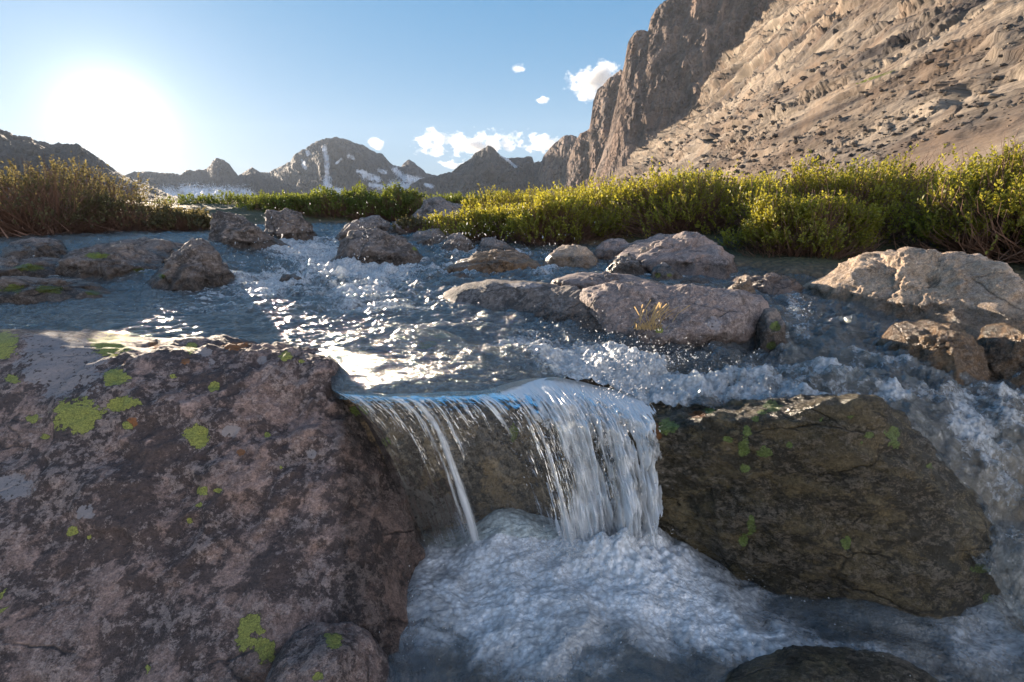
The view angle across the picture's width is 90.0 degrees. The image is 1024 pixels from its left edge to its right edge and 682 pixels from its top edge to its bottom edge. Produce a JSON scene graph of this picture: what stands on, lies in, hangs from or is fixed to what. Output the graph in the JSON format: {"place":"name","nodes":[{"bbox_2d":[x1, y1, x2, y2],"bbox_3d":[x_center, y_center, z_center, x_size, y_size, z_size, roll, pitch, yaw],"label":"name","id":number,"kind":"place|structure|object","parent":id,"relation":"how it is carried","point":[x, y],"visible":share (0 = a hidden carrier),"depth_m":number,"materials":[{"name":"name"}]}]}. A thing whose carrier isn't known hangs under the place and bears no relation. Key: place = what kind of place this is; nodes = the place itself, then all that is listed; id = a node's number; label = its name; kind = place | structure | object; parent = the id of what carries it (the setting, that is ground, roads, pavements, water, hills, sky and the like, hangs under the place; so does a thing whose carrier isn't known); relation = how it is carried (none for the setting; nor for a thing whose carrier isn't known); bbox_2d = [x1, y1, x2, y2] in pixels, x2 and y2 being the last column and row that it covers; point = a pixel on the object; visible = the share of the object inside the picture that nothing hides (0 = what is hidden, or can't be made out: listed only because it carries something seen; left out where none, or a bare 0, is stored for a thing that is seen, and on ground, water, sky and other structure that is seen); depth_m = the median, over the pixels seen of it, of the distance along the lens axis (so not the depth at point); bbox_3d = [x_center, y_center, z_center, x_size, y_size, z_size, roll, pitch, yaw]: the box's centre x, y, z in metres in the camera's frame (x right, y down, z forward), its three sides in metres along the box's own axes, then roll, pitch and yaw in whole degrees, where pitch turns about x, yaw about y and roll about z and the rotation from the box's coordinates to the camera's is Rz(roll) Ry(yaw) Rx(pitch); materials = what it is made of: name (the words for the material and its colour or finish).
{"place":"outdoors","nodes":[
{"label":"outdoors","id":0,"kind":"place"},
{"bbox_2d":[0,129,184,201],"bbox_3d":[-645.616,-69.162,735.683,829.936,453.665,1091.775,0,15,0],"label":"mountain","id":1,"kind":"structure","parent":0,"point":[19,148],"depth_m":605.07,"materials":[{"name":"grey stone"}]},
{"bbox_2d":[124,137,435,200],"bbox_3d":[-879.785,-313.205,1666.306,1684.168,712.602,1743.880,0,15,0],"label":"mountain","id":2,"kind":"structure","parent":0,"point":[338,164],"depth_m":1398.06,"materials":[{"name":"grey stone"}]},
{"bbox_2d":[0,0,665,175],"label":"sky","id":3,"kind":"structure","parent":0,"point":[165,86],"materials":[{"name":"blue"}]},
{"bbox_2d":[403,146,547,202],"bbox_3d":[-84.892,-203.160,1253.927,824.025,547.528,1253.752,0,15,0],"label":"mountain","id":4,"kind":"structure","parent":0,"point":[489,166],"depth_m":1031.87,"materials":[{"name":"grey stone"}]},
{"bbox_2d":[330,377,662,569],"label":"waterfall","id":5,"kind":"structure","parent":0,"point":[561,400],"depth_m":2.18,"materials":[{"name":"liquid"}]},
{"bbox_2d":[0,200,1023,681],"bbox_3d":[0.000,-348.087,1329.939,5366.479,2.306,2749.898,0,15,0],"label":"ground","id":6,"kind":"structure","parent":0,"point":[596,656],"depth_m":2.50,"materials":[{"name":"grey stone"}]},
{"bbox_2d":[0,255,63,277],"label":"boulder","id":7,"kind":"object","parent":6,"relation":"on","point":[37,267],"visible":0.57,"depth_m":4.96,"materials":[{"name":"stone"}]},
{"bbox_2d":[0,237,67,258],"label":"boulder","id":8,"kind":"object","parent":6,"relation":"on","point":[30,247],"visible":0.58,"depth_m":5.67,"materials":[{"name":"stone"}]},
{"bbox_2d":[0,151,124,238],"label":"willow shrub","id":9,"kind":"object","parent":6,"relation":"on","point":[35,220],"visible":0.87,"depth_m":7.99,"materials":[{"name":"green plant"}]},
{"bbox_2d":[0,276,149,328],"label":"boulder","id":10,"kind":"object","parent":6,"relation":"on","point":[21,290],"visible":0.67,"depth_m":4.20,"materials":[{"name":"stone"}]},
{"bbox_2d":[0,154,174,217],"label":"willow shrub","id":11,"kind":"object","parent":6,"relation":"on","point":[114,188],"visible":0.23,"depth_m":10.07,"materials":[{"name":"green plant"}]},
{"bbox_2d":[54,243,163,291],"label":"boulder","id":12,"kind":"object","parent":6,"relation":"on","point":[106,262],"visible":0.66,"depth_m":5.04,"materials":[{"name":"stone"}]},
{"bbox_2d":[42,189,191,236],"bbox_3d":[-6.798,-2.217,8.816,2.386,0.811,1.921,8,17,29],"label":"willow shrub","id":13,"kind":"object","parent":6,"relation":"on","point":[126,218],"visible":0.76,"depth_m":8.46,"materials":[{"name":"green plant"}]},
{"bbox_2d":[105,237,183,265],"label":"boulder","id":14,"kind":"object","parent":6,"relation":"on","point":[164,250],"visible":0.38,"depth_m":5.95,"materials":[{"name":"stone"}]},
{"bbox_2d":[133,202,211,235],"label":"willow shrub","id":15,"kind":"object","parent":6,"relation":"on","point":[197,220],"visible":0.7,"depth_m":8.90,"materials":[{"name":"green plant"}]},
{"bbox_2d":[139,238,253,315],"bbox_3d":[-3.193,-0.610,5.082,0.918,0.800,1.052,0,15,0],"label":"boulder","id":16,"kind":"object","parent":6,"relation":"on","point":[193,265],"visible":0.77,"depth_m":4.77,"materials":[{"name":"stone"}]},
{"bbox_2d":[147,190,258,204],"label":"willow shrub","id":17,"kind":"object","parent":6,"relation":"on","point":[229,199],"visible":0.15,"depth_m":14.70,"materials":[{"name":"green plant"}]},
{"bbox_2d":[0,329,436,681],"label":"boulder","id":18,"kind":"object","parent":6,"relation":"on","point":[221,508],"visible":0.79,"depth_m":1.97,"materials":[{"name":"stone"}]},
{"bbox_2d":[207,210,290,258],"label":"boulder","id":19,"kind":"object","parent":6,"relation":"on","point":[230,228],"visible":0.62,"depth_m":7.19,"materials":[{"name":"stone"}]},
{"bbox_2d":[219,189,326,213],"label":"willow shrub","id":20,"kind":"object","parent":6,"relation":"on","point":[273,200],"visible":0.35,"depth_m":12.93,"materials":[{"name":"green plant"}]},
{"bbox_2d":[274,273,305,300],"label":"boulder","id":21,"kind":"object","parent":6,"relation":"on","point":[285,277],"visible":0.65,"depth_m":5.03,"materials":[{"name":"stone"}]},
{"bbox_2d":[265,208,317,245],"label":"boulder","id":22,"kind":"object","parent":6,"relation":"on","point":[295,227],"visible":0.56,"depth_m":8.48,"materials":[{"name":"stone"}]},
{"bbox_2d":[265,621,394,681],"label":"boulder","id":23,"kind":"object","parent":6,"relation":"on","point":[345,651],"visible":0.98,"depth_m":1.60,"materials":[{"name":"stone"}]},
{"bbox_2d":[285,180,389,220],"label":"willow shrub","id":24,"kind":"object","parent":6,"relation":"on","point":[334,204],"visible":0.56,"depth_m":12.75,"materials":[{"name":"green plant"}]},
{"bbox_2d":[333,219,364,241],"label":"boulder","id":25,"kind":"object","parent":6,"relation":"on","point":[356,224],"visible":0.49,"depth_m":8.86,"materials":[{"name":"grey stone"}]},
{"bbox_2d":[359,215,390,230],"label":"boulder","id":26,"kind":"object","parent":6,"relation":"on","point":[377,221],"visible":0.48,"depth_m":10.18,"materials":[{"name":"grey stone"}]},
{"bbox_2d":[330,227,433,280],"bbox_3d":[-1.709,-1.131,6.848,1.432,0.778,1.057,0,15,0],"label":"boulder","id":27,"kind":"object","parent":6,"relation":"on","point":[385,246],"visible":0.62,"depth_m":6.50,"materials":[{"name":"stone"}]},
{"bbox_2d":[343,178,430,221],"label":"willow shrub","id":28,"kind":"object","parent":6,"relation":"on","point":[400,202],"visible":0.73,"depth_m":12.63,"materials":[{"name":"green plant"}]},
{"bbox_2d":[387,218,410,236],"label":"boulder","id":29,"kind":"object","parent":6,"relation":"on","point":[391,230],"visible":0.25,"depth_m":9.87,"materials":[{"name":"grey stone"}]},
{"bbox_2d":[392,213,433,233],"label":"willow shrub","id":30,"kind":"object","parent":6,"relation":"on","point":[403,222],"visible":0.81,"depth_m":9.23,"materials":[{"name":"green plant"}]},
{"bbox_2d":[371,327,471,356],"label":"water","id":31,"kind":"structure","parent":6,"relation":"on","point":[427,347],"depth_m":2.98,"materials":[{"name":"liquid"}]},
{"bbox_2d":[407,228,449,251],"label":"boulder","id":32,"kind":"object","parent":6,"relation":"on","point":[425,237],"visible":0.55,"depth_m":8.50,"materials":[{"name":"grey stone"}]},
{"bbox_2d":[411,196,464,234],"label":"boulder","id":33,"kind":"object","parent":6,"relation":"on","point":[437,204],"visible":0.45,"depth_m":11.39,"materials":[{"name":"grey stone"}]},
{"bbox_2d":[427,209,472,229],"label":"boulder","id":34,"kind":"object","parent":6,"relation":"on","point":[449,212],"visible":0.09,"depth_m":10.15,"materials":[{"name":"grey stone"}]},
{"bbox_2d":[421,190,481,208],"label":"willow shrub","id":35,"kind":"object","parent":6,"relation":"on","point":[454,199],"visible":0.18,"depth_m":16.98,"materials":[{"name":"green plant"}]},
{"bbox_2d":[441,232,474,260],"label":"boulder","id":36,"kind":"object","parent":6,"relation":"on","point":[452,240],"visible":0.61,"depth_m":7.61,"materials":[{"name":"grey stone"}]},
{"bbox_2d":[450,272,470,287],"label":"boulder","id":37,"kind":"object","parent":6,"relation":"on","point":[463,275],"visible":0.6,"depth_m":5.49,"materials":[{"name":"stone"}]},
{"bbox_2d":[331,343,602,551],"bbox_3d":[-0.179,0.628,2.936,1.939,1.135,1.237,0,15,0],"label":"boulder","id":38,"kind":"object","parent":6,"relation":"on","point":[503,465],"visible":0.4,"depth_m":2.40,"materials":[{"name":"stone"}]},
{"bbox_2d":[418,202,531,247],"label":"willow shrub","id":39,"kind":"object","parent":6,"relation":"on","point":[483,218],"visible":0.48,"depth_m":8.76,"materials":[{"name":"green plant"}]},
{"bbox_2d":[436,249,545,284],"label":"boulder","id":40,"kind":"object","parent":6,"relation":"on","point":[488,263],"visible":0.59,"depth_m":5.90,"materials":[{"name":"beige stone"}]},
{"bbox_2d":[476,237,515,251],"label":"boulder","id":41,"kind":"object","parent":6,"relation":"on","point":[490,243],"visible":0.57,"depth_m":7.36,"materials":[{"name":"grey stone"}]},
{"bbox_2d":[466,188,532,207],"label":"willow shrub","id":42,"kind":"object","parent":6,"relation":"on","point":[485,196],"visible":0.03,"depth_m":16.96,"materials":[{"name":"green plant"}]},
{"bbox_2d":[459,184,560,212],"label":"willow shrub","id":43,"kind":"object","parent":6,"relation":"on","point":[490,197],"visible":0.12,"depth_m":12.69,"materials":[{"name":"green plant"}]},
{"bbox_2d":[443,279,620,350],"bbox_3d":[0.275,-0.416,4.722,1.688,0.496,3.451,0,15,0],"label":"boulder","id":44,"kind":"object","parent":6,"relation":"on","point":[555,303],"visible":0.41,"depth_m":3.64,"materials":[{"name":"stone"}]},
{"bbox_2d":[486,182,631,250],"bbox_3d":[0.794,-2.061,8.541,2.466,1.137,1.924,0,15,0],"label":"willow shrub","id":45,"kind":"object","parent":6,"relation":"on","point":[548,223],"visible":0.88,"depth_m":8.11,"materials":[{"name":"green plant"}]},
{"bbox_2d":[490,171,638,211],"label":"willow shrub","id":46,"kind":"object","parent":6,"relation":"on","point":[571,190],"visible":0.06,"depth_m":11.33,"materials":[{"name":"green plant"}]},
{"bbox_2d":[541,244,603,277],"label":"boulder","id":47,"kind":"object","parent":6,"relation":"on","point":[574,255],"visible":0.64,"depth_m":6.13,"materials":[{"name":"beige stone"}]},
{"bbox_2d":[551,271,666,289],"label":"boulder","id":48,"kind":"object","parent":6,"relation":"on","point":[581,280],"visible":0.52,"depth_m":4.69,"materials":[{"name":"grey stone"}]},
{"bbox_2d":[593,238,628,269],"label":"boulder","id":49,"kind":"object","parent":6,"relation":"on","point":[609,249],"visible":0.56,"depth_m":6.61,"materials":[{"name":"grey stone"}]},
{"bbox_2d":[594,175,631,192],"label":"willow shrub","id":50,"kind":"object","parent":6,"relation":"on","point":[619,179],"depth_m":11.58,"materials":[{"name":"green plant"}]},
{"bbox_2d":[534,172,713,234],"bbox_3d":[2.107,-2.392,9.277,3.807,1.287,2.498,0,15,0],"label":"willow shrub","id":51,"kind":"object","parent":6,"relation":"on","point":[610,194],"visible":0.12,"depth_m":8.80,"materials":[{"name":"green plant"}]},
{"bbox_2d":[604,253,647,278],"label":"boulder","id":52,"kind":"object","parent":6,"relation":"on","point":[628,263],"visible":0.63,"depth_m":5.34,"materials":[{"name":"grey stone"}]},
{"bbox_2d":[637,247,650,253],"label":"boulder","id":53,"kind":"object","parent":6,"relation":"on","point":[644,249],"visible":0.09,"depth_m":5.87,"materials":[{"name":"beige stone"}]},
{"bbox_2d":[607,231,740,288],"bbox_3d":[1.912,-0.871,5.859,1.568,0.764,1.690,0,15,0],"label":"boulder","id":54,"kind":"object","parent":6,"relation":"on","point":[690,254],"visible":0.58,"depth_m":5.45,"materials":[{"name":"grey stone"}]},
{"bbox_2d":[579,280,769,366],"bbox_3d":[1.627,-0.365,4.366,1.264,0.577,3.320,9,17,30],"label":"boulder","id":55,"kind":"object","parent":6,"relation":"on","point":[730,316],"visible":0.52,"depth_m":3.12,"materials":[{"name":"grey stone"}]},
{"bbox_2d":[630,300,689,330],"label":"grass tuft","id":56,"kind":"object","parent":55,"relation":"on","point":[643,326],"visible":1,"depth_m":3.06,"materials":[{"name":"beige plant"}]},
{"bbox_2d":[649,262,684,285],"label":"boulder","id":57,"kind":"object","parent":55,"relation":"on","point":[663,271],"visible":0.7,"depth_m":5.07,"materials":[{"name":"grey stone"}]},
{"bbox_2d":[585,156,807,238],"bbox_3d":[3.104,-2.291,8.292,4.237,1.572,2.368,0,15,0],"label":"willow shrub","id":58,"kind":"object","parent":6,"relation":"on","point":[680,210],"visible":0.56,"depth_m":7.95,"materials":[{"name":"green plant"}]},
{"bbox_2d":[676,277,717,287],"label":"boulder","id":59,"kind":"object","parent":6,"relation":"on","point":[696,280],"visible":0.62,"depth_m":4.78,"materials":[{"name":"stone"}]},
{"bbox_2d":[655,164,787,196],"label":"willow shrub","id":60,"kind":"object","parent":6,"relation":"on","point":[730,180],"visible":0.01,"depth_m":9.67,"materials":[{"name":"green plant"}]},
{"bbox_2d":[728,275,755,293],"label":"boulder","id":61,"kind":"object","parent":6,"relation":"on","point":[743,282],"visible":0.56,"depth_m":4.26,"materials":[{"name":"beige stone"}]},
{"bbox_2d":[726,272,803,310],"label":"boulder","id":62,"kind":"object","parent":6,"relation":"on","point":[771,284],"visible":0.6,"depth_m":4.38,"materials":[{"name":"grey stone"}]},
{"bbox_2d":[753,307,787,363],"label":"boulder","id":63,"kind":"object","parent":6,"relation":"on","point":[770,334],"visible":0.84,"depth_m":2.98,"materials":[{"name":"stone"}]},
{"bbox_2d":[715,183,889,259],"bbox_3d":[3.486,-1.363,6.107,1.841,1.024,1.495,0,15,0],"label":"willow shrub","id":64,"kind":"object","parent":6,"relation":"on","point":[839,226],"visible":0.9,"depth_m":5.82,"materials":[{"name":"green plant"}]},
{"bbox_2d":[593,393,1021,659],"bbox_3d":[1.277,0.678,2.441,1.812,1.175,1.083,3,15,11],"label":"boulder","id":65,"kind":"object","parent":6,"relation":"on","point":[863,512],"visible":0.75,"depth_m":1.99,"materials":[{"name":"brown stone"}]},
{"bbox_2d":[718,645,941,681],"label":"boulder","id":66,"kind":"object","parent":6,"relation":"on","point":[796,663],"visible":1,"depth_m":1.67,"materials":[{"name":"brown stone"}]},
{"bbox_2d":[703,141,966,244],"bbox_3d":[4.618,-1.891,6.970,3.676,1.510,2.386,0,15,0],"label":"willow shrub","id":67,"kind":"object","parent":6,"relation":"on","point":[890,182],"visible":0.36,"depth_m":6.54,"materials":[{"name":"green plant"}]},
{"bbox_2d":[778,140,967,195],"bbox_3d":[6.424,-2.489,8.768,4.682,1.736,3.064,0,15,0],"label":"willow shrub","id":68,"kind":"object","parent":6,"relation":"on","point":[902,162],"visible":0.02,"depth_m":8.23,"materials":[{"name":"green plant"}]},
{"bbox_2d":[821,174,928,234],"bbox_3d":[4.875,-1.832,7.401,2.481,1.302,1.812,0,15,0],"label":"willow shrub","id":69,"kind":"object","parent":6,"relation":"on","point":[884,197],"visible":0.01,"depth_m":6.87,"materials":[{"name":"green plant"}]},
{"bbox_2d":[798,247,1023,339],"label":"boulder","id":70,"kind":"object","parent":6,"relation":"on","point":[972,294],"visible":0.62,"depth_m":3.75,"materials":[{"name":"beige stone"}]},
{"bbox_2d":[874,319,991,394],"bbox_3d":[2.472,0.094,2.993,0.562,0.407,0.561,-7,16,-24],"label":"boulder","id":71,"kind":"object","parent":6,"relation":"on","point":[949,347],"visible":0.88,"depth_m":2.85,"materials":[{"name":"beige stone"}]},
{"bbox_2d":[905,158,986,187],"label":"willow shrub","id":72,"kind":"object","parent":6,"relation":"on","point":[942,173],"depth_m":8.32,"materials":[{"name":"green plant"}]},
{"bbox_2d":[885,138,1023,262],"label":"willow shrub","id":73,"kind":"object","parent":6,"relation":"on","point":[981,225],"visible":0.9,"depth_m":5.31,"materials":[{"name":"green plant"}]},
{"bbox_2d":[946,153,1004,188],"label":"willow shrub","id":74,"kind":"object","parent":6,"relation":"on","point":[970,171],"depth_m":7.49,"materials":[{"name":"green plant"}]},
{"bbox_2d":[928,134,1022,235],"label":"willow shrub","id":75,"kind":"object","parent":6,"relation":"on","point":[980,159],"visible":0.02,"depth_m":6.74,"materials":[{"name":"green plant"}]},
{"bbox_2d":[961,160,1023,263],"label":"willow shrub","id":76,"kind":"object","parent":6,"relation":"on","point":[1017,231],"visible":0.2,"depth_m":5.16,"materials":[{"name":"green plant"}]},
{"bbox_2d":[968,322,1023,412],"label":"boulder","id":77,"kind":"object","parent":6,"relation":"on","point":[1002,344],"visible":0.6,"depth_m":2.85,"materials":[{"name":"beige stone"}]},
{"bbox_2d":[989,123,1022,166],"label":"willow shrub","id":78,"kind":"object","parent":6,"relation":"on","point":[1015,146],"visible":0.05,"depth_m":7.54,"materials":[{"name":"green plant"}]},
{"bbox_2d":[0,221,1023,620],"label":"water","id":79,"kind":"structure","parent":0,"point":[658,385],"depth_m":3.28,"materials":[{"name":"liquid"}]},
{"bbox_2d":[538,135,576,194],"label":"cliff","id":80,"kind":"structure","parent":0,"point":[554,163],"depth_m":873.60,"materials":[{"name":"grey stone"}]},
{"bbox_2d":[558,69,622,191],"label":"cliff","id":81,"kind":"structure","parent":0,"point":[587,150],"depth_m":681.19,"materials":[{"name":"grey stone"}]},
{"bbox_2d":[586,0,773,190],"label":"cliff","id":82,"kind":"structure","parent":0,"point":[674,52],"depth_m":441.60,"materials":[{"name":"grey stone"}]},
{"bbox_2d":[387,508,1023,681],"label":"plunge pool water","id":83,"kind":"structure","parent":0,"point":[677,567],"depth_m":2.01,"materials":[{"name":"white liquid"}]},
{"bbox_2d":[33,199,910,677],"bbox_3d":[-1.292,-0.746,5.347,7.957,1.671,8.527,0,15,0],"label":"spray","id":84,"kind":"object","parent":83,"relation":"on","point":[587,459],"visible":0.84,"depth_m":2.12,"materials":[{"name":"liquid"}]},
{"bbox_2d":[606,0,1023,190],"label":"mountain","id":85,"kind":"structure","parent":0,"point":[797,39],"depth_m":77.28,"materials":[{"name":"beige stone"}]},
{"bbox_2d":[634,21,1023,186],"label":"scree","id":86,"kind":"structure","parent":85,"relation":"on","point":[919,95],"depth_m":66.01,"materials":[{"name":"stone"}]}
]}

